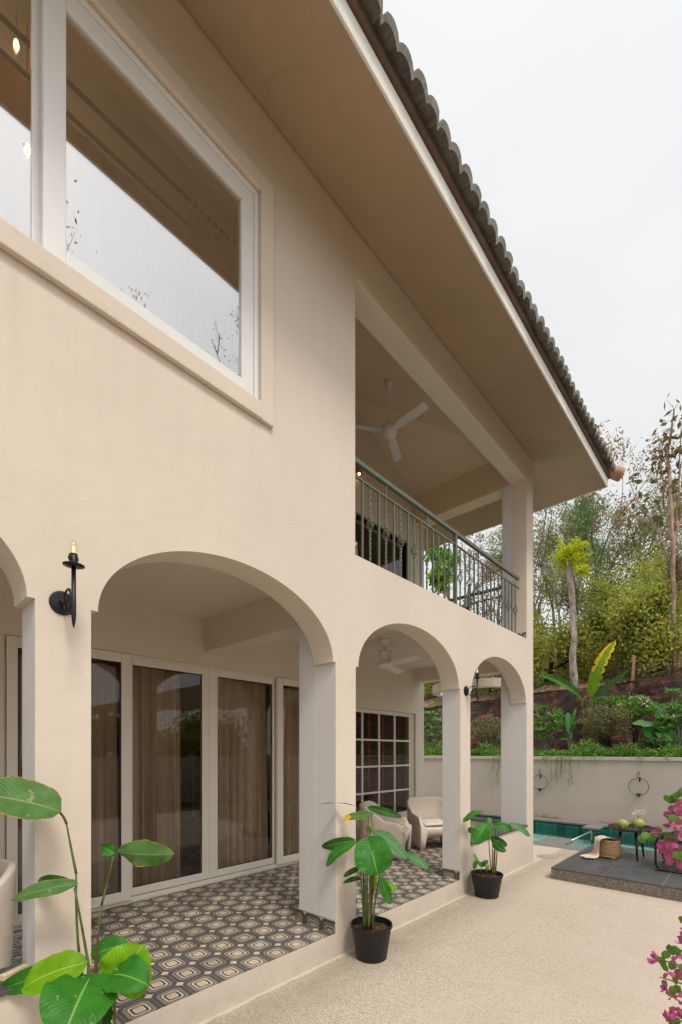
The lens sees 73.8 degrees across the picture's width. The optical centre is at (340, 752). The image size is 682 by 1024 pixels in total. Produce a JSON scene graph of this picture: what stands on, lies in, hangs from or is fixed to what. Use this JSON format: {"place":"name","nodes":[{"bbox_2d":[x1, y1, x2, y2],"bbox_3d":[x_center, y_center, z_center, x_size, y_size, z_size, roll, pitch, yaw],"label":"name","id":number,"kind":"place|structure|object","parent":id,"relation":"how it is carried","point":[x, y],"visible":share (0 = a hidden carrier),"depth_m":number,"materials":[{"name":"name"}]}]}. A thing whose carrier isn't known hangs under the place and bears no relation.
{"place":"outdoors","nodes":[
{"label":"outdoors","id":0,"kind":"place"},
{"bbox_2d":[164,845,681,1023],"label":"ground","id":1,"kind":"structure","parent":0,"point":[533,943],"depth_m":3.46,"materials":[{"name":"beige concrete"}]},
{"bbox_2d":[0,776,173,1023],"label":"potted plant","id":2,"kind":"object","parent":1,"relation":"on","point":[66,987],"visible":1,"depth_m":2.01,"materials":[{"name":"green plant"}]},
{"bbox_2d":[0,0,625,1023],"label":"house","id":3,"kind":"structure","parent":1,"relation":"on","point":[194,504],"depth_m":3.39,"materials":[{"name":"paint"}]},
{"bbox_2d":[0,858,16,968],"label":"armchair","id":4,"kind":"object","parent":3,"relation":"on","point":[8,869],"visible":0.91,"depth_m":2.88,"materials":[{"name":"beige wicker"}]},
{"bbox_2d":[0,937,27,980],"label":"side table","id":5,"kind":"object","parent":3,"relation":"on","point":[4,976],"visible":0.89,"depth_m":2.15,"materials":[{"name":"brown wood"}]},
{"bbox_2d":[5,651,118,912],"bbox_3d":[-2.533,0.288,4.174,0.112,2.280,0.925,0,0,39],"label":"curtain","id":6,"kind":"object","parent":3,"relation":"hanging from","point":[104,815],"visible":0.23,"depth_m":4.38,"materials":[{"name":"beige fabric"}]},
{"bbox_2d":[49,542,84,627],"bbox_3d":[-1.284,-0.782,2.147,0.211,0.410,0.116,0,0,43],"label":"wall lamp","id":7,"kind":"object","parent":3,"relation":"attached to","point":[62,603],"visible":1,"depth_m":2.11,"materials":[{"name":"black metal"}]},
{"bbox_2d":[0,12,235,245],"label":"crown molding","id":8,"kind":"structure","parent":3,"relation":"attached to","point":[95,108],"depth_m":2.66,"materials":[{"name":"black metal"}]},
{"bbox_2d":[13,15,18,50],"bbox_3d":[-1.583,-3.505,2.213,0.024,0.174,0.024,0,0,43],"label":"pendant bulb","id":9,"kind":"object","parent":8,"relation":"hanging from","point":[16,44],"visible":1,"depth_m":2.21,"materials":[{"name":"white glass"}]},
{"bbox_2d":[24,26,29,155],"bbox_3d":[-1.552,-3.272,2.247,0.024,0.640,0.024,0,0,43],"label":"pendant bulb","id":10,"kind":"object","parent":8,"relation":"hanging from","point":[27,149],"visible":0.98,"depth_m":2.25,"materials":[{"name":"white glass"}]},
{"bbox_2d":[0,53,184,335],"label":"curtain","id":11,"kind":"object","parent":8,"relation":"hanging from","point":[124,233],"visible":0.54,"depth_m":2.65,"materials":[{"name":"white fabric"}]},
{"bbox_2d":[188,205,233,371],"bbox_3d":[-0.867,-2.977,3.089,0.057,1.150,0.378,0,0,36],"label":"curtain","id":12,"kind":"object","parent":8,"relation":"hanging from","point":[211,291],"visible":0.71,"depth_m":3.05,"materials":[{"name":"white fabric"}]},
{"bbox_2d":[30,0,258,398],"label":"window","id":13,"kind":"structure","parent":3,"relation":"in","point":[48,18],"depth_m":2.37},
{"bbox_2d":[3,635,298,928],"bbox_3d":[-1.510,0.253,5.090,0.178,2.406,3.739,0,0,43],"label":"sliding door","id":14,"kind":"structure","parent":3,"relation":"in","point":[209,872],"depth_m":4.84,"materials":[{"name":"white metal"}]},
{"bbox_2d":[133,667,179,886],"bbox_3d":[-1.966,0.278,4.790,0.118,2.300,0.640,0,0,39],"label":"curtain","id":15,"kind":"object","parent":3,"relation":"hanging from","point":[156,756],"visible":0.74,"depth_m":4.83,"materials":[{"name":"beige fabric"}]},
{"bbox_2d":[118,691,270,860],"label":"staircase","id":16,"kind":"structure","parent":3,"relation":"on","point":[189,821],"depth_m":6.61,"materials":[{"name":"black metal"}]},
{"bbox_2d":[218,678,267,867],"bbox_3d":[-1.263,0.278,5.553,0.117,2.300,0.875,0,0,40],"label":"curtain","id":17,"kind":"object","parent":3,"relation":"hanging from","point":[242,806],"visible":0.76,"depth_m":5.56,"materials":[{"name":"beige fabric"}]},
{"bbox_2d":[274,687,298,860],"bbox_3d":[-0.661,0.288,6.209,0.122,2.280,0.775,0,0,40],"label":"curtain","id":18,"kind":"object","parent":3,"relation":"hanging from","point":[290,771],"visible":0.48,"depth_m":6.12,"materials":[{"name":"beige fabric"}]},
{"bbox_2d":[355,466,361,474],"bbox_3d":[0.261,-4.230,6.818,0.130,0.156,0.097,0,0,43],"label":"lantern","id":19,"kind":"object","parent":3,"relation":"attached to","point":[358,471],"visible":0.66,"depth_m":6.78,"materials":[{"name":"black metal"}]},
{"bbox_2d":[356,713,399,811],"bbox_3d":[0.441,0.218,7.366,0.045,1.700,1.750,0,0,43],"label":"window blind","id":20,"kind":"object","parent":3,"relation":"attached to","point":[383,799],"depth_m":7.54,"materials":[{"name":"black"}]},
{"bbox_2d":[356,514,406,579],"bbox_3d":[0.242,-2.651,7.011,0.080,1.998,2.658,0,0,43],"label":"balcony door","id":21,"kind":"structure","parent":3,"relation":"in","point":[358,517],"depth_m":7.90,"materials":[{"name":"black metal"}]},
{"bbox_2d":[356,708,413,826],"bbox_3d":[0.560,0.233,7.362,0.075,1.826,2.101,0,0,43],"label":"lattice window","id":22,"kind":"structure","parent":3,"relation":"in","point":[410,740],"depth_m":7.73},
{"bbox_2d":[359,801,411,860],"bbox_3d":[0.625,1.096,6.512,0.689,0.740,0.718,0,0,17],"label":"armchair","id":23,"kind":"object","parent":3,"relation":"on","point":[394,829],"visible":0.64,"depth_m":6.25,"materials":[{"name":"beige plastic"}]},
{"bbox_2d":[358,638,421,673],"bbox_3d":[0.645,-1.262,5.720,1.105,0.375,0.962,0,0,-34],"label":"ceiling fan","id":24,"kind":"object","parent":3,"relation":"hanging from","point":[385,655],"visible":0.98,"depth_m":5.76,"materials":[{"name":"white plastic"}]},
{"bbox_2d":[355,379,428,461],"bbox_3d":[0.723,-4.497,5.874,1.105,0.760,0.962,0,0,-41],"label":"ceiling fan","id":25,"kind":"object","parent":3,"relation":"hanging from","point":[388,430],"visible":0.98,"depth_m":5.91,"materials":[{"name":"white metal"}]},
{"bbox_2d":[407,796,441,850],"bbox_3d":[1.420,1.096,7.112,0.718,0.740,0.689,0,0,-15],"label":"armchair","id":26,"kind":"object","parent":3,"relation":"on","point":[419,809],"visible":0.55,"depth_m":7.11,"materials":[{"name":"beige plastic"}]},
{"bbox_2d":[422,818,441,825],"bbox_3d":[1.424,1.092,7.098,0.470,0.040,0.470,0,0,-15],"label":"seat cushion","id":27,"kind":"object","parent":26,"relation":"on","point":[432,822],"visible":0.51,"depth_m":6.92,"materials":[{"name":"white fabric"}]},
{"bbox_2d":[355,456,519,632],"bbox_3d":[1.296,-2.126,5.269,0.071,0.917,3.955,0,0,43],"label":"balcony railing","id":28,"kind":"object","parent":3,"relation":"on","point":[371,472],"visible":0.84,"depth_m":5.03,"materials":[{"name":"grey metal"}]},
{"bbox_2d":[464,670,480,702],"bbox_3d":[1.524,-0.767,5.224,0.186,0.410,0.116,0,0,43],"label":"wall lamp","id":29,"kind":"object","parent":3,"relation":"attached to","point":[466,689],"visible":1,"depth_m":5.19,"materials":[{"name":"black metal"}]},
{"bbox_2d":[450,586,500,624],"bbox_3d":[1.945,-2.124,7.581,1.620,0.915,0.072,0,0,43],"label":"end railing","id":30,"kind":"object","parent":3,"relation":"on","point":[462,597],"visible":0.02,"depth_m":7.27,"materials":[{"name":"black metal"}]},
{"bbox_2d":[321,803,429,963],"bbox_3d":[0.268,1.022,3.615,0.864,1.252,0.414,0,0,-2],"label":"potted plant","id":31,"kind":"object","parent":1,"relation":"on","point":[373,857],"visible":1,"depth_m":3.57,"materials":[{"name":"green plant"}]},
{"bbox_2d":[463,810,529,898],"bbox_3d":[1.725,1.155,5.187,0.415,0.986,0.718,0,0,82],"label":"potted plant","id":32,"kind":"object","parent":1,"relation":"on","point":[487,881],"visible":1,"depth_m":5.09,"materials":[{"name":"green plant"}]},
{"bbox_2d":[537,854,558,858],"bbox_3d":[3.255,1.645,7.152,0.310,0.006,0.310,0,0,43],"label":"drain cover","id":33,"kind":"object","parent":1,"relation":"in","point":[546,856],"visible":1,"depth_m":7.14,"materials":[{"name":"beige"}]},
{"bbox_2d":[424,756,681,829],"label":"garden wall","id":34,"kind":"structure","parent":1,"relation":"on","point":[598,791],"depth_m":10.68,"materials":[{"name":"paint"}]},
{"bbox_2d":[493,755,500,784],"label":"hanging vine","id":35,"kind":"object","parent":34,"relation":"hanging from","point":[498,765],"visible":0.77,"depth_m":12.08,"materials":[{"name":"green plant"}]},
{"bbox_2d":[533,770,547,790],"bbox_3d":[4.979,0.704,11.375,0.384,0.574,0.106,0,0,43],"label":"ring lamp","id":36,"kind":"object","parent":34,"relation":"attached to","point":[539,789],"visible":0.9,"depth_m":11.34,"materials":[{"name":"black metal"}]},
{"bbox_2d":[554,755,563,782],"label":"hanging vine","id":37,"kind":"object","parent":34,"relation":"hanging from","point":[561,764],"visible":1,"depth_m":11.02,"materials":[{"name":"green plant"}]},
{"bbox_2d":[563,755,573,785],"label":"hanging vine","id":38,"kind":"object","parent":34,"relation":"hanging from","point":[569,768],"visible":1,"depth_m":10.86,"materials":[{"name":"green plant"}]},
{"bbox_2d":[536,814,672,828],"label":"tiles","id":39,"kind":"object","parent":34,"relation":"attached to","point":[599,822],"depth_m":10.92,"materials":[{"name":"green tile"}]},
{"bbox_2d":[628,771,648,796],"bbox_3d":[6.527,0.704,9.955,0.384,0.574,0.106,0,0,43],"label":"ring lamp","id":40,"kind":"object","parent":34,"relation":"attached to","point":[640,778],"visible":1,"depth_m":9.93,"materials":[{"name":"black metal"}]},
{"bbox_2d":[470,811,681,850],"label":"swimming pool","id":41,"kind":"structure","parent":1,"relation":"in","point":[556,833],"depth_m":9.93,"materials":[{"name":"tile"}]},
{"bbox_2d":[571,831,591,840],"bbox_3d":[4.601,1.849,8.715,0.027,0.499,1.564,0,0,43],"label":"handrail","id":42,"kind":"object","parent":41,"relation":"attached to","point":[583,835],"visible":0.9,"depth_m":8.82,"materials":[{"name":"metal"}]},
{"bbox_2d":[551,844,681,901],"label":"deck platform","id":43,"kind":"structure","parent":1,"relation":"on","point":[625,871],"depth_m":5.70,"materials":[{"name":"stone"}]},
{"bbox_2d":[594,836,620,858],"bbox_3d":[3.813,1.360,6.488,0.338,0.284,0.329,0,0,43],"label":"jute basket","id":44,"kind":"object","parent":43,"relation":"on","point":[610,849],"visible":0.83,"depth_m":6.36,"materials":[{"name":"brown wicker"}]},
{"bbox_2d":[580,835,615,857],"bbox_3d":[3.636,1.338,6.429,0.512,0.287,0.215,0,0,-9],"label":"cloth","id":45,"kind":"object","parent":44,"relation":"on","point":[594,853],"visible":0.88,"depth_m":6.43,"materials":[{"name":"beige fabric"}]},
{"bbox_2d":[608,823,656,860],"bbox_3d":[4.138,1.280,6.450,0.604,0.440,0.604,0,0,8],"label":"side table","id":46,"kind":"object","parent":43,"relation":"on","point":[630,828],"visible":0.73,"depth_m":6.37,"materials":[{"name":"brown wood"}]},
{"bbox_2d":[617,819,628,828],"bbox_3d":[4.009,1.026,6.460,0.148,0.123,0.148,0,0,43],"label":"coconut","id":47,"kind":"object","parent":46,"relation":"on","point":[622,824],"visible":1,"depth_m":6.41,"materials":[{"name":"green food"}]},
{"bbox_2d":[631,818,644,828],"bbox_3d":[4.229,1.014,6.462,0.166,0.148,0.166,0,0,43],"label":"coconut","id":48,"kind":"object","parent":46,"relation":"on","point":[638,823],"visible":1,"depth_m":6.41,"materials":[{"name":"green food"}]},
{"bbox_2d":[654,833,681,873],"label":"garden chair","id":49,"kind":"object","parent":43,"relation":"on","point":[655,856],"visible":0.49,"depth_m":5.74,"materials":[{"name":"black metal"}]},
{"bbox_2d":[637,787,681,1023],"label":"bougainvillea","id":50,"kind":"object","parent":1,"relation":"on","point":[667,847],"visible":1,"depth_m":1.52,"materials":[{"name":"pink plant"}]},
{"bbox_2d":[433,678,500,696],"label":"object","id":51,"kind":"object","parent":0,"point":[484,683],"visible":0.59,"depth_m":8.90,"materials":[{"name":"paint"}]},
{"bbox_2d":[463,584,470,609],"bbox_3d":[1.665,-2.023,6.689,0.455,0.721,0.440,0,0,13],"label":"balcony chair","id":52,"kind":"object","parent":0,"point":[467,607],"visible":0.1,"depth_m":6.43,"materials":[{"name":"black metal"}]},
{"bbox_2d":[383,0,681,634],"label":"sky","id":53,"kind":"structure","parent":0,"point":[565,116],"materials":[{"name":"white"}]},
{"bbox_2d":[424,633,681,707],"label":"hillside","id":54,"kind":"structure","parent":0,"point":[431,701],"depth_m":15.87,"materials":[{"name":"brown soil"}]},
{"bbox_2d":[424,682,440,698],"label":"spreading tree","id":55,"kind":"object","parent":54,"relation":"on","point":[427,690],"visible":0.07,"depth_m":20.19,"materials":[{"name":"green plant"}]},
{"bbox_2d":[425,544,458,598],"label":"broadleaf tree","id":56,"kind":"object","parent":54,"relation":"on","point":[441,570],"visible":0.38,"depth_m":19.63,"materials":[{"name":"green plant"}]},
{"bbox_2d":[450,543,501,609],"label":"dry tree","id":57,"kind":"object","parent":54,"relation":"on","point":[472,573],"visible":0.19,"depth_m":21.96,"materials":[{"name":"grey plant"}]},
{"bbox_2d":[458,534,501,620],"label":"dry tree","id":58,"kind":"object","parent":54,"relation":"on","point":[472,580],"visible":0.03,"depth_m":22.50,"materials":[{"name":"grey plant"}]},
{"bbox_2d":[466,556,501,619],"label":"dry tree","id":59,"kind":"object","parent":54,"relation":"on","point":[488,575],"visible":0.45,"depth_m":20.98,"materials":[{"name":"grey plant"}]},
{"bbox_2d":[481,604,548,692],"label":"spreading tree","id":60,"kind":"object","parent":54,"relation":"on","point":[489,690],"depth_m":18.23,"materials":[{"name":"green plant"}]},
{"bbox_2d":[481,513,563,665],"bbox_3d":[9.896,-8.857,25.071,5.873,9.611,4.447,0,0,-18],"label":"slender tree","id":61,"kind":"object","parent":54,"relation":"on","point":[497,556],"visible":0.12,"depth_m":24.42,"materials":[{"name":"green plant"}]},
{"bbox_2d":[481,516,565,613],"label":"slender tree","id":62,"kind":"object","parent":54,"relation":"on","point":[537,599],"visible":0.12,"depth_m":21.67,"materials":[{"name":"green plant"}]},
{"bbox_2d":[467,502,590,674],"bbox_3d":[6.930,-6.588,17.187,4.264,7.739,5.167,0,0,31],"label":"slender tree","id":63,"kind":"object","parent":54,"relation":"on","point":[552,584],"visible":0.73,"depth_m":17.43,"materials":[{"name":"green plant"}]},
{"bbox_2d":[479,504,605,623],"bbox_3d":[12.079,-9.932,27.697,7.606,10.015,4.650,0,0,17],"label":"slender tree","id":64,"kind":"object","parent":54,"relation":"on","point":[559,608],"visible":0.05,"depth_m":26.61,"materials":[{"name":"green plant"}]},
{"bbox_2d":[424,648,679,696],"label":"undergrowth","id":65,"kind":"object","parent":54,"relation":"on","point":[557,674],"visible":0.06,"depth_m":16.80,"materials":[{"name":"green plant"}]},
{"bbox_2d":[424,674,681,753],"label":"retaining wall","id":66,"kind":"structure","parent":54,"relation":"on","point":[569,702],"depth_m":12.84,"materials":[{"name":"brown stone"}]},
{"bbox_2d":[631,655,635,680],"bbox_3d":[7.824,-2.229,12.167,0.085,0.750,0.070,4,2,25],"label":"fence post","id":67,"kind":"object","parent":66,"relation":"on","point":[633,667],"visible":0.81,"depth_m":12.14,"materials":[{"name":"brown wood"}]},
{"bbox_2d":[479,592,630,695],"bbox_3d":[6.833,-3.734,16.366,3.831,3.987,6.258,0,0,-32],"label":"spreading tree","id":68,"kind":"object","parent":54,"relation":"on","point":[541,647],"visible":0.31,"depth_m":15.36,"materials":[{"name":"green plant"}]},
{"bbox_2d":[497,490,627,620],"bbox_3d":[11.141,-8.977,23.303,6.248,9.735,3.163,0,0,43],"label":"dry tree","id":69,"kind":"object","parent":54,"relation":"on","point":[596,533],"visible":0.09,"depth_m":22.21,"materials":[{"name":"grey plant"}]},
{"bbox_2d":[547,535,592,687],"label":"pollarded tree","id":70,"kind":"object","parent":54,"relation":"on","point":[568,556],"visible":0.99,"depth_m":13.88,"materials":[{"name":"green plant"}]},
{"bbox_2d":[548,484,623,664],"bbox_3d":[11.041,-7.638,20.633,2.867,8.396,5.176,0,0,27],"label":"slender tree","id":71,"kind":"object","parent":54,"relation":"on","point":[581,507],"visible":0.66,"depth_m":19.80,"materials":[{"name":"green plant"}]},
{"bbox_2d":[543,631,634,667],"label":"spreading tree","id":72,"kind":"object","parent":54,"relation":"on","point":[557,654],"visible":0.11,"depth_m":20.38,"materials":[{"name":"green plant"}]},
{"bbox_2d":[533,514,653,615],"bbox_3d":[10.144,-6.101,18.503,3.582,5.640,4.352,0,0,3],"label":"slender tree","id":73,"kind":"object","parent":54,"relation":"on","point":[562,603],"visible":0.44,"depth_m":18.11,"materials":[{"name":"green plant"}]},
{"bbox_2d":[555,501,652,601],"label":"slender tree","id":74,"kind":"object","parent":54,"relation":"on","point":[612,536],"visible":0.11,"depth_m":23.14,"materials":[{"name":"green plant"}]},
{"bbox_2d":[533,420,681,587],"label":"slender tree","id":75,"kind":"object","parent":54,"relation":"on","point":[624,509],"visible":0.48,"depth_m":20.10,"materials":[{"name":"green plant"}]},
{"bbox_2d":[535,476,681,669],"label":"slender tree","id":76,"kind":"object","parent":54,"relation":"on","point":[642,542],"visible":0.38,"depth_m":18.52,"materials":[{"name":"green plant"}]},
{"bbox_2d":[548,566,679,676],"bbox_3d":[9.698,-4.388,16.107,4.366,4.082,4.722,0,0,43],"label":"spreading tree","id":77,"kind":"object","parent":54,"relation":"on","point":[595,612],"visible":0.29,"depth_m":15.58,"materials":[{"name":"green plant"}]},
{"bbox_2d":[575,536,681,662],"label":"spreading tree","id":78,"kind":"object","parent":54,"relation":"on","point":[624,565],"visible":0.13,"depth_m":17.48,"materials":[{"name":"green plant"}]},
{"bbox_2d":[592,564,681,681],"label":"spreading tree","id":79,"kind":"object","parent":54,"relation":"on","point":[651,621],"visible":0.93,"depth_m":13.12,"materials":[{"name":"green plant"}]},
{"bbox_2d":[600,476,681,639],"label":"slender tree","id":80,"kind":"object","parent":54,"relation":"on","point":[653,530],"visible":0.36,"depth_m":17.73,"materials":[{"name":"green plant"}]},
{"bbox_2d":[620,543,681,614],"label":"spreading tree","id":81,"kind":"object","parent":54,"relation":"on","point":[652,571],"visible":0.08,"depth_m":15.50,"materials":[{"name":"green plant"}]},
{"bbox_2d":[623,393,681,675],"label":"tall tree","id":82,"kind":"object","parent":54,"relation":"on","point":[674,564],"visible":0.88,"depth_m":12.94,"materials":[{"name":"green plant"}]},
{"bbox_2d":[627,448,681,565],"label":"slender tree","id":83,"kind":"object","parent":54,"relation":"on","point":[660,514],"visible":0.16,"depth_m":20.05,"materials":[{"name":"green plant"}]},
{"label":"planting bed","id":84,"kind":"structure","parent":0,"visible":0},
{"bbox_2d":[424,746,440,755],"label":"strap leaf clump","id":85,"kind":"object","parent":84,"relation":"on","point":[434,753],"visible":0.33,"depth_m":13.87,"materials":[{"name":"green plant"}]},
{"bbox_2d":[424,708,441,746],"bbox_3d":[2.864,-0.641,14.684,1.271,1.693,0.876,0,0,27],"label":"frangipani","id":86,"kind":"object","parent":84,"relation":"on","point":[429,734],"visible":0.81,"depth_m":14.55,"materials":[{"name":"green plant"}]},
{"bbox_2d":[470,713,500,749],"bbox_3d":[4.303,-0.477,13.523,1.459,1.360,1.042,0,0,43],"label":"bougainvillea bush","id":87,"kind":"object","parent":84,"relation":"on","point":[484,734],"visible":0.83,"depth_m":13.37,"materials":[{"name":"green plant"}]},
{"bbox_2d":[533,703,565,750],"bbox_3d":[5.518,-0.583,12.193,1.192,1.578,0.833,0,0,43],"label":"frangipani","id":88,"kind":"object","parent":84,"relation":"on","point":[556,723],"visible":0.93,"depth_m":12.14,"materials":[{"name":"green plant"}]},
{"bbox_2d":[424,735,681,756],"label":"groundcover","id":89,"kind":"object","parent":84,"relation":"on","point":[636,751],"visible":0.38,"depth_m":10.94,"materials":[{"name":"green plant"}]},
{"bbox_2d":[557,709,576,750],"bbox_3d":[5.840,-0.467,11.747,0.472,1.335,0.155,0,0,33],"label":"heliconia","id":90,"kind":"object","parent":84,"relation":"on","point":[570,722],"visible":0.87,"depth_m":11.68,"materials":[{"name":"green plant"}]},
{"bbox_2d":[537,640,628,751],"bbox_3d":[6.289,-1.324,11.924,2.177,3.050,0.346,0,0,33],"label":"banana plant","id":91,"kind":"object","parent":84,"relation":"on","point":[597,671],"visible":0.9,"depth_m":11.74,"materials":[{"name":"green plant"}]},
{"bbox_2d":[576,702,635,748],"bbox_3d":[6.646,-0.527,11.406,1.450,1.458,0.954,0,0,43],"label":"shrub","id":92,"kind":"object","parent":84,"relation":"on","point":[598,727],"visible":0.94,"depth_m":11.34,"materials":[{"name":"green plant"}]},
{"bbox_2d":[586,692,629,749],"bbox_3d":[6.984,-0.663,11.909,1.022,1.730,0.554,0,0,43],"label":"shrub","id":93,"kind":"object","parent":84,"relation":"on","point":[614,700],"visible":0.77,"depth_m":11.82,"materials":[{"name":"green plant"}]},
{"bbox_2d":[610,750,648,756],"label":"strap leaf clump","id":94,"kind":"object","parent":84,"relation":"on","point":[624,756],"visible":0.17,"depth_m":10.39,"materials":[{"name":"green plant"}]},
{"bbox_2d":[612,694,656,750],"bbox_3d":[7.252,-0.614,11.197,0.968,1.632,0.843,0,0,43],"label":"ixora bush","id":95,"kind":"object","parent":84,"relation":"on","point":[648,706],"visible":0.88,"depth_m":11.08,"materials":[{"name":"green plant"}]},
{"bbox_2d":[632,701,674,748],"bbox_3d":[7.127,-0.488,10.355,0.817,1.378,0.313,0,0,43],"label":"elephant ear","id":96,"kind":"object","parent":84,"relation":"on","point":[659,732],"visible":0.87,"depth_m":10.35},
{"bbox_2d":[637,734,677,751],"bbox_3d":[7.278,-0.135,10.425,0.764,0.678,0.728,0,0,-6],"label":"shrub","id":97,"kind":"object","parent":84,"relation":"on","point":[649,742],"visible":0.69,"depth_m":10.32,"materials":[{"name":"green plant"}]},
{"bbox_2d":[651,749,676,756],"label":"strap leaf clump","id":98,"kind":"object","parent":84,"relation":"on","point":[660,751],"visible":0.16,"depth_m":9.92,"materials":[{"name":"green plant"}]},
{"bbox_2d":[653,686,681,750],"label":"frangipani","id":99,"kind":"object","parent":84,"relation":"on","point":[674,722],"visible":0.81,"depth_m":10.23,"materials":[{"name":"green plant"}]}
]}

